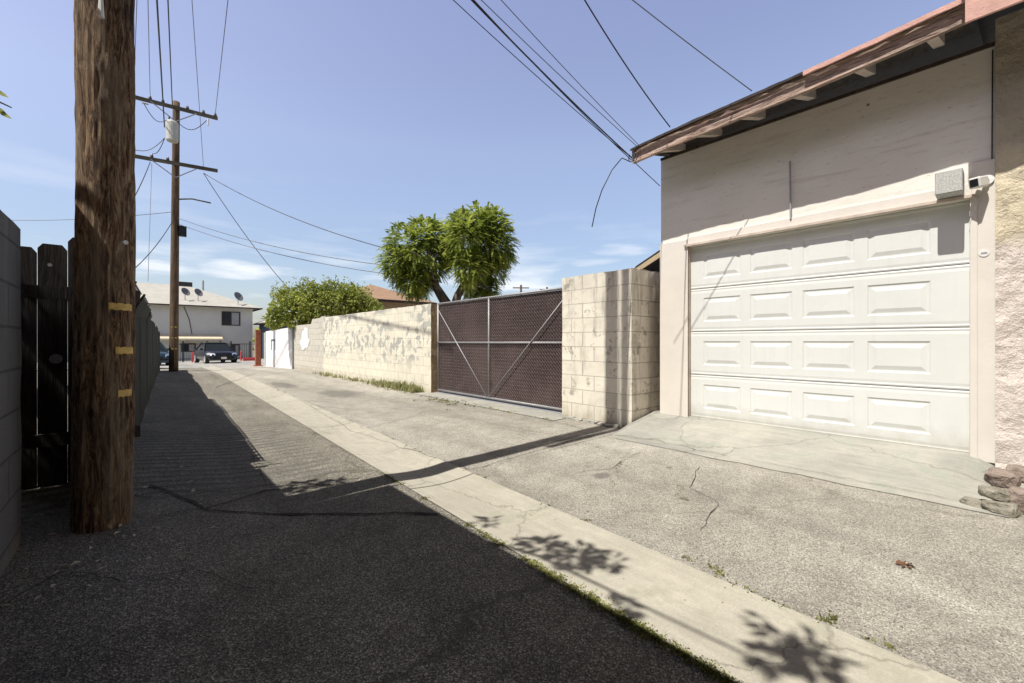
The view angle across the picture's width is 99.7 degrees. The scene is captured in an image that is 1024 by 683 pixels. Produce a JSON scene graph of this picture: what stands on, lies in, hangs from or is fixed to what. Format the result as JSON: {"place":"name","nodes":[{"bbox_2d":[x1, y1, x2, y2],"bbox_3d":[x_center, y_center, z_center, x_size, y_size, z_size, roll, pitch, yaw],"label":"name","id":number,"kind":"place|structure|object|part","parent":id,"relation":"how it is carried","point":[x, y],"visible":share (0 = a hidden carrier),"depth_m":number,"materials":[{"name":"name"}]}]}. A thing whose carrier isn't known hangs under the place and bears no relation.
{"place":"outdoors","nodes":[
{"label":"outdoors","id":0,"kind":"place"},
{"bbox_2d":[67,359,263,368],"bbox_3d":[-20.674,1.505,32.969,40.000,0.582,23.100,0,0,-41],"label":"parking area","id":1,"kind":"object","parent":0,"point":[193,364],"visible":0.12,"depth_m":27.47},
{"bbox_2d":[160,342,168,364],"bbox_3d":[-21.586,0.718,25.484,4.648,1.480,2.093,0,0,41],"label":"parked car","id":2,"kind":"object","parent":1,"relation":"on","point":[164,354],"visible":0.16,"depth_m":24.60,"materials":[{"name":"blue paint"}]},
{"bbox_2d":[194,342,236,363],"bbox_3d":[-21.301,0.798,31.006,2.218,1.480,4.706,0,0,-41],"label":"parked car","id":3,"kind":"object","parent":1,"relation":"on","point":[206,352],"visible":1,"depth_m":30.14,"materials":[{"name":"black paint"}]},
{"bbox_3d":[-21.550,0.378,31.222,2.650,0.520,1.640,0,0,43],"label":"window glass","id":4,"kind":"part","parent":3,"relation":"part of","materials":[{"name":"black glass"}]},
{"bbox_2d":[180,341,261,361],"bbox_3d":[-24.752,0.820,36.779,6.113,1.700,0.100,0,0,-41],"label":"iron fence","id":5,"kind":"object","parent":1,"relation":"on","point":[230,344],"visible":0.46,"depth_m":37.22,"materials":[{"name":"black metal"}]},
{"bbox_2d":[243,358,254,360],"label":"red kerb","id":6,"kind":"structure","parent":1,"relation":"on","point":[248,359],"depth_m":35.43,"materials":[{"name":"paint"}]},
{"bbox_2d":[0,343,720,682],"bbox_3d":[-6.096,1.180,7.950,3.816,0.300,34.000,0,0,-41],"label":"alley road","id":7,"kind":"structure","parent":0,"point":[382,604],"depth_m":1.95,"materials":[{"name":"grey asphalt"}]},
{"bbox_2d":[0,91,11,118],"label":"overhanging tree","id":8,"kind":"object","parent":7,"relation":"on","point":[3,112],"visible":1,"depth_m":3.00,"materials":[{"name":"green plant"}]},
{"bbox_2d":[0,210,21,577],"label":"block wall","id":9,"kind":"structure","parent":7,"relation":"on","point":[10,376],"depth_m":2.03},
{"bbox_2d":[20,237,139,489],"bbox_3d":[-3.188,0.163,3.169,0.700,1.854,0.055,0,0,-41],"label":"wooden fence","id":10,"kind":"object","parent":7,"relation":"on","point":[46,293],"visible":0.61,"depth_m":3.07,"materials":[{"name":"black wood"}]},
{"bbox_2d":[70,0,135,533],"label":"utility pole","id":11,"kind":"object","parent":7,"relation":"on","point":[102,403],"visible":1,"depth_m":2.36,"materials":[{"name":"brown wood"}]},
{"bbox_2d":[453,0,624,152],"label":"overhead wire","id":12,"kind":"object","parent":11,"relation":"attached to","point":[529,69],"visible":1,"depth_m":4.38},
{"bbox_2d":[471,0,631,158],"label":"overhead wire","id":13,"kind":"object","parent":11,"relation":"attached to","point":[580,109],"visible":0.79,"depth_m":4.69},
{"bbox_2d":[2,458,226,606],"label":"leaf litter","id":14,"kind":"object","parent":7,"relation":"on","point":[90,547],"visible":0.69,"depth_m":2.20,"materials":[{"name":"brown plant"}]},
{"bbox_2d":[0,569,257,606],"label":"pavement crack","id":15,"kind":"object","parent":7,"relation":"on","point":[119,580],"visible":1,"depth_m":1.91,"materials":[{"name":"black asphalt"}]},
{"bbox_2d":[134,281,159,442],"bbox_3d":[-8.892,0.390,10.738,0.171,1.842,20.861,0,0,-39],"label":"metal fence","id":16,"kind":"object","parent":7,"relation":"on","point":[147,340],"visible":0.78,"depth_m":6.00,"materials":[{"name":"metal"}]},
{"bbox_2d":[67,280,262,361],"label":"apartment house","id":17,"kind":"structure","parent":7,"relation":"on","point":[208,317],"depth_m":41.57,"materials":[{"name":"paint"}]},
{"bbox_2d":[181,288,189,295],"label":"satellite dish","id":18,"kind":"object","parent":17,"relation":"on","point":[185,291],"visible":1,"depth_m":40.83,"materials":[{"name":"metal"}]},
{"bbox_2d":[181,343,195,351],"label":"window","id":19,"kind":"structure","parent":17,"relation":"in","point":[188,347],"depth_m":40.63,"materials":[{"name":"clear glass"}]},
{"bbox_2d":[194,289,202,295],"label":"satellite dish","id":20,"kind":"object","parent":17,"relation":"on","point":[198,292],"visible":1,"depth_m":41.51,"materials":[{"name":"metal"}]},
{"bbox_2d":[222,311,239,325],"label":"window","id":21,"kind":"structure","parent":17,"relation":"in","point":[228,318],"depth_m":42.78,"materials":[{"name":"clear glass"}]},
{"bbox_2d":[232,344,239,355],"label":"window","id":22,"kind":"structure","parent":17,"relation":"in","point":[237,346],"depth_m":43.16,"materials":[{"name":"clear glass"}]},
{"bbox_2d":[234,292,242,300],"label":"satellite dish","id":23,"kind":"object","parent":17,"relation":"on","point":[238,296],"visible":1,"depth_m":43.24,"materials":[{"name":"metal"}]},
{"bbox_2d":[135,95,217,371],"bbox_3d":[-13.881,-4.377,17.875,2.836,11.248,0.735,0,0,-41],"label":"utility pole","id":24,"kind":"object","parent":7,"relation":"on","point":[173,138],"visible":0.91,"depth_m":17.89,"materials":[{"name":"wood"}]},
{"bbox_2d":[15,212,169,220],"bbox_3d":[-26.200,-7.048,24.058,27.024,3.222,0.025,0,0,26],"label":"overhead wire","id":25,"kind":"object","parent":24,"relation":"attached to","point":[73,219],"visible":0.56,"depth_m":23.83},
{"bbox_2d":[135,0,136,49],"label":"overhead wire","id":26,"kind":"object","parent":24,"relation":"attached to","point":[136,23],"visible":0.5,"depth_m":12.92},
{"bbox_2d":[135,163,149,195],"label":"overhead wire","id":27,"kind":"object","parent":24,"relation":"attached to","point":[142,179],"visible":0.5,"depth_m":15.19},
{"bbox_2d":[148,6,149,80],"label":"overhead wire","id":28,"kind":"object","parent":24,"relation":"attached to","point":[148,39],"visible":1,"depth_m":13.63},
{"bbox_2d":[148,166,151,273],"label":"overhead wire","id":29,"kind":"object","parent":24,"relation":"attached to","point":[149,226],"visible":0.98,"depth_m":15.64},
{"bbox_2d":[136,222,171,266],"bbox_3d":[-12.351,-3.213,14.682,0.025,3.496,7.227,0,0,-28],"label":"overhead wire","id":30,"kind":"object","parent":24,"relation":"attached to","point":[153,248],"visible":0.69,"depth_m":15.17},
{"bbox_2d":[156,0,164,127],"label":"overhead wire","id":31,"kind":"object","parent":24,"relation":"attached to","point":[160,58],"visible":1,"depth_m":12.97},
{"bbox_2d":[167,0,172,104],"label":"overhead wire","id":32,"kind":"object","parent":24,"relation":"attached to","point":[169,48],"visible":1,"depth_m":14.06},
{"bbox_2d":[192,2,203,166],"bbox_3d":[-9.104,-8.886,12.373,0.016,2.888,14.715,0,0,-34],"label":"overhead wire","id":33,"kind":"object","parent":24,"relation":"attached to","point":[197,77],"visible":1,"depth_m":13.91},
{"bbox_2d":[215,0,227,112],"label":"overhead wire","id":34,"kind":"object","parent":24,"relation":"attached to","point":[222,52],"visible":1,"depth_m":14.41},
{"bbox_2d":[203,173,286,286],"bbox_3d":[-11.544,-4.798,18.737,3.359,4.818,0.025,0,0,-9],"label":"overhead wire","id":35,"kind":"object","parent":24,"relation":"attached to","point":[242,230],"visible":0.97,"depth_m":18.70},
{"bbox_2d":[179,224,378,272],"bbox_3d":[-8.830,-3.527,15.996,10.904,2.767,0.022,0,0,22],"label":"overhead wire","id":36,"kind":"object","parent":24,"relation":"attached to","point":[284,255],"visible":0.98,"depth_m":15.75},
{"bbox_2d":[178,218,390,265],"bbox_3d":[-8.886,-3.781,15.880,10.932,2.760,0.022,0,0,22],"label":"overhead wire","id":37,"kind":"object","parent":24,"relation":"attached to","point":[283,248],"visible":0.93,"depth_m":15.60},
{"bbox_2d":[204,173,385,248],"bbox_3d":[-8.486,-5.040,16.037,10.612,4.344,0.025,0,0,27],"label":"overhead wire","id":38,"kind":"object","parent":24,"relation":"attached to","point":[292,217],"visible":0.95,"depth_m":15.73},
{"bbox_2d":[207,483,329,507],"bbox_3d":[-1.814,1.111,3.211,0.252,0.063,0.866,0,0,38],"label":"pavement crack","id":39,"kind":"object","parent":7,"relation":"on","point":[263,491],"visible":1,"depth_m":3.27,"materials":[{"name":"black asphalt"}]},
{"bbox_2d":[253,312,296,358],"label":"navy house","id":40,"kind":"structure","parent":7,"relation":"on","point":[262,327],"depth_m":43.59,"materials":[{"name":"paint"}]},
{"bbox_2d":[266,328,291,368],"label":"gate","id":41,"kind":"structure","parent":7,"relation":"on","point":[279,348],"depth_m":19.67,"materials":[{"name":"white metal"}]},
{"bbox_2d":[149,485,439,514],"bbox_3d":[-1.569,1.091,2.872,2.171,0.103,0.281,0,0,7],"label":"pavement crack","id":42,"kind":"object","parent":7,"relation":"on","point":[193,501],"visible":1,"depth_m":2.87,"materials":[{"name":"black asphalt"}]},
{"bbox_2d":[294,316,331,372],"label":"block wall","id":43,"kind":"structure","parent":7,"relation":"on","point":[308,347],"depth_m":16.18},
{"bbox_2d":[261,274,385,331],"bbox_3d":[-7.886,-0.831,18.385,4.984,4.008,2.456,0,0,-12],"label":"shrub","id":44,"kind":"object","parent":7,"relation":"on","point":[308,299],"visible":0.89,"depth_m":18.02,"materials":[{"name":"green plant"}]},
{"bbox_2d":[296,285,436,316],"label":"brown roof house","id":45,"kind":"structure","parent":7,"relation":"on","point":[388,300],"depth_m":21.05,"materials":[{"name":"beige paint"}]},
{"bbox_2d":[323,303,438,392],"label":"block wall","id":46,"kind":"structure","parent":7,"relation":"on","point":[398,344],"depth_m":11.01,"materials":[{"name":"white concrete"}]},
{"bbox_2d":[371,199,520,304],"bbox_3d":[-1.865,-1.513,13.124,4.431,5.608,2.878,0,0,5],"label":"jacaranda tree","id":47,"kind":"object","parent":7,"relation":"on","point":[413,271],"visible":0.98,"depth_m":12.68,"materials":[{"name":"green plant"}]},
{"bbox_2d":[200,366,961,682],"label":"concrete gutter","id":48,"kind":"object","parent":7,"relation":"on","point":[754,638],"visible":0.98,"depth_m":2.08,"materials":[{"name":"beige concrete"}]},
{"bbox_2d":[380,474,742,682],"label":"moss","id":49,"kind":"object","parent":48,"relation":"on","point":[650,633],"visible":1,"depth_m":1.76,"materials":[{"name":"green plant"}]},
{"bbox_2d":[277,389,895,649],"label":"weeds","id":50,"kind":"object","parent":48,"relation":"on","point":[833,616],"visible":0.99,"depth_m":1.91,"materials":[{"name":"green plant"}]},
{"bbox_2d":[170,416,1016,682],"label":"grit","id":51,"kind":"object","parent":48,"relation":"on","point":[555,519],"visible":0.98,"depth_m":2.52,"materials":[{"name":"grey gravel"}]},
{"bbox_2d":[634,250,659,271],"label":"shed","id":52,"kind":"structure","parent":7,"relation":"on","point":[651,263],"depth_m":7.50,"materials":[{"name":"beige wood"}]},
{"bbox_2d":[0,0,954,342],"label":"sky","id":53,"kind":"structure","parent":0,"point":[353,119],"materials":[{"name":"blue"}]},
{"bbox_2d":[414,396,547,418],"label":"crack grass","id":54,"kind":"structure","parent":0,"point":[458,401],"depth_m":7.89,"materials":[{"name":"green plant"}]},
{"bbox_2d":[218,365,1023,682],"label":"alley road","id":55,"kind":"structure","parent":0,"point":[952,603],"depth_m":2.71,"materials":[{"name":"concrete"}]},
{"bbox_2d":[253,330,262,365],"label":"gate column","id":56,"kind":"structure","parent":55,"relation":"on","point":[257,347],"depth_m":21.99,"materials":[{"name":"red brick"}]},
{"bbox_2d":[264,333,265,365],"bbox_3d":[-12.534,0.430,21.960,0.100,1.760,0.100,0,0,-41],"label":"white post","id":57,"kind":"object","parent":55,"relation":"on","point":[264,349],"visible":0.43,"depth_m":21.91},
{"bbox_2d":[292,328,293,368],"bbox_3d":[-9.027,0.300,17.814,0.080,2.000,0.080,0,0,-41],"label":"fence post","id":58,"kind":"object","parent":55,"relation":"on","point":[292,348],"visible":0.5,"depth_m":17.77,"materials":[{"name":"metal"}]},
{"bbox_2d":[314,371,423,393],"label":"grass","id":59,"kind":"structure","parent":55,"relation":"on","point":[405,387],"depth_m":10.29,"materials":[{"name":"green plant"}]},
{"bbox_2d":[302,401,563,468],"bbox_3d":[-2.207,1.142,6.118,6.014,0.040,1.338,0,0,38],"label":"pavement crack","id":60,"kind":"object","parent":55,"relation":"on","point":[424,454],"visible":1,"depth_m":4.65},
{"bbox_2d":[415,391,563,419],"bbox_3d":[-0.432,1.108,7.902,0.925,0.002,4.100,0,0,-41],"label":"gate pad","id":61,"kind":"object","parent":55,"relation":"on","point":[531,412],"visible":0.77,"depth_m":7.47,"materials":[{"name":"concrete"}]},
{"bbox_2d":[437,287,562,413],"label":"rolling gate","id":62,"kind":"structure","parent":61,"relation":"on","point":[505,348],"depth_m":7.73,"materials":[{"name":"metal"}]},
{"bbox_2d":[514,429,687,499],"bbox_3d":[0.882,1.127,4.411,0.982,0.031,2.774,0,0,-19],"label":"crack moss","id":63,"kind":"object","parent":55,"relation":"on","point":[621,464],"visible":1,"depth_m":3.97,"materials":[{"name":"green plant"}]},
{"bbox_2d":[562,268,659,427],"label":"block pier","id":64,"kind":"structure","parent":55,"relation":"on","point":[610,348],"depth_m":5.81,"materials":[{"name":"concrete"}]},
{"bbox_2d":[689,466,718,527],"bbox_3d":[1.427,1.129,3.246,0.169,0.022,1.337,0,0,17],"label":"pavement crack","id":65,"kind":"object","parent":55,"relation":"on","point":[710,497],"visible":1,"depth_m":2.99,"materials":[{"name":"grey asphalt"}]},
{"bbox_2d":[615,436,1006,516],"bbox_3d":[2.243,1.113,3.933,0.244,0.003,3.000,0,0,-41],"label":"apron lip","id":66,"kind":"object","parent":55,"relation":"on","point":[930,498],"visible":0.98,"depth_m":3.56,"materials":[{"name":"grey concrete"}]},
{"bbox_2d":[610,410,1023,500],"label":"garage apron","id":67,"kind":"object","parent":55,"relation":"on","point":[949,474],"visible":0.84,"depth_m":3.92,"materials":[{"name":"concrete"}]},
{"bbox_2d":[630,0,994,464],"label":"garage","id":68,"kind":"structure","parent":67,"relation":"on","point":[826,267],"depth_m":4.24,"materials":[{"name":"paint"}]},
{"bbox_2d":[473,0,630,159],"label":"overhead wire","id":69,"kind":"object","parent":68,"relation":"attached to","point":[546,76],"visible":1,"depth_m":4.39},
{"bbox_2d":[481,0,638,147],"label":"overhead wire","id":70,"kind":"object","parent":68,"relation":"attached to","point":[553,69],"visible":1,"depth_m":4.47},
{"bbox_2d":[501,0,638,144],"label":"overhead wire","id":71,"kind":"object","parent":68,"relation":"attached to","point":[566,70],"visible":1,"depth_m":4.47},
{"bbox_2d":[584,0,669,126],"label":"overhead wire","id":72,"kind":"object","parent":68,"relation":"attached to","point":[624,62],"visible":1,"depth_m":4.52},
{"bbox_2d":[628,152,638,161],"bbox_3d":[1.502,-2.277,5.348,0.012,0.109,0.149,0,0,-41],"label":"cable coil","id":73,"kind":"object","parent":68,"relation":"attached to","point":[634,157],"visible":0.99,"depth_m":5.33,"materials":[{"name":"black rubber"}]},
{"bbox_2d":[592,158,629,226],"bbox_3d":[1.222,-1.802,5.221,0.613,0.902,0.072,0,0,-29],"label":"loose cable","id":74,"kind":"object","parent":73,"relation":"hanging from","point":[603,187],"visible":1,"depth_m":5.15,"materials":[{"name":"black rubber"}]},
{"bbox_2d":[633,161,659,185],"bbox_3d":[1.725,-2.152,5.534,0.547,0.219,0.009,0,0,-34],"label":"overhead wire","id":75,"kind":"object","parent":68,"relation":"attached to","point":[646,173],"visible":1,"depth_m":5.54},
{"bbox_2d":[632,0,751,90],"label":"overhead wire","id":76,"kind":"object","parent":68,"relation":"attached to","point":[691,45],"visible":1,"depth_m":4.29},
{"bbox_2d":[691,201,968,452],"bbox_3d":[3.065,-0.105,4.548,0.058,2.155,2.430,0,0,-41],"label":"garage door","id":77,"kind":"structure","parent":68,"relation":"in","point":[859,328],"depth_m":4.27,"materials":[{"name":"white metal"}]},
{"bbox_2d":[935,168,963,199],"bbox_3d":[3.635,-1.306,3.588,0.197,0.185,0.162,0,0,-41],"label":"junction box","id":78,"kind":"object","parent":68,"relation":"on","point":[949,184],"visible":1,"depth_m":3.53,"materials":[{"name":"white metal"}]},
{"bbox_2d":[968,175,993,222],"bbox_3d":[3.761,-1.161,3.464,0.173,0.371,0.140,0,0,-41],"label":"security camera","id":79,"kind":"object","parent":68,"relation":"attached to","point":[980,182],"visible":1,"depth_m":3.44,"materials":[{"name":"white plastic"}]},
{"bbox_2d":[979,249,988,256],"bbox_3d":[3.833,-0.719,3.508,0.006,0.060,0.060,0,0,-41],"label":"round badge","id":80,"kind":"object","parent":68,"relation":"attached to","point":[983,252],"visible":1,"depth_m":3.50,"materials":[{"name":"white plastic"}]},
{"bbox_2d":[965,0,1023,484],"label":"stucco building","id":81,"kind":"structure","parent":67,"relation":"on","point":[1001,23],"depth_m":3.39,"materials":[{"name":"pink paint"}]},
{"bbox_2d":[978,485,1010,501],"bbox_3d":[3.246,1.019,2.905,0.169,0.083,0.159,4,-1,-42],"label":"stone","id":82,"kind":"object","parent":67,"relation":"on","point":[997,493],"visible":0.96,"depth_m":2.86,"materials":[{"name":"grey stone"}]},
{"bbox_2d":[984,467,1021,488],"bbox_3d":[3.389,0.950,2.985,0.178,0.126,0.164,-5,7,-34],"label":"stone","id":83,"kind":"object","parent":67,"relation":"on","point":[1000,477],"visible":0.85,"depth_m":2.95,"materials":[{"name":"brown stone"}]},
{"bbox_2d":[1006,464,1023,482],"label":"stone","id":84,"kind":"object","parent":83,"relation":"on","point":[1017,469],"visible":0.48,"depth_m":2.98,"materials":[{"name":"brown stone"}]},
{"bbox_2d":[1008,486,1023,514],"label":"stone","id":85,"kind":"object","parent":67,"relation":"on","point":[1016,494],"visible":0.51,"depth_m":2.80,"materials":[{"name":"brown stone"}]},
{"bbox_2d":[895,559,915,568],"bbox_3d":[1.996,1.128,2.192,0.082,0.014,0.081,0,0,-41],"label":"dead leaf","id":86,"kind":"object","parent":55,"relation":"on","point":[902,563],"visible":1,"depth_m":2.20,"materials":[{"name":"brown plant"}]},
{"bbox_2d":[959,496,984,508],"bbox_3d":[3.157,1.100,2.944,0.123,0.056,0.154,2,-3,-34],"label":"stone","id":87,"kind":"object","parent":55,"relation":"on","point":[971,501],"visible":0.59,"depth_m":2.93,"materials":[{"name":"grey stone"}]},
{"bbox_2d":[981,500,1022,517],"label":"stone","id":88,"kind":"object","parent":55,"relation":"on","point":[1009,510],"visible":0.94,"depth_m":2.78,"materials":[{"name":"beige stone"}]}
]}

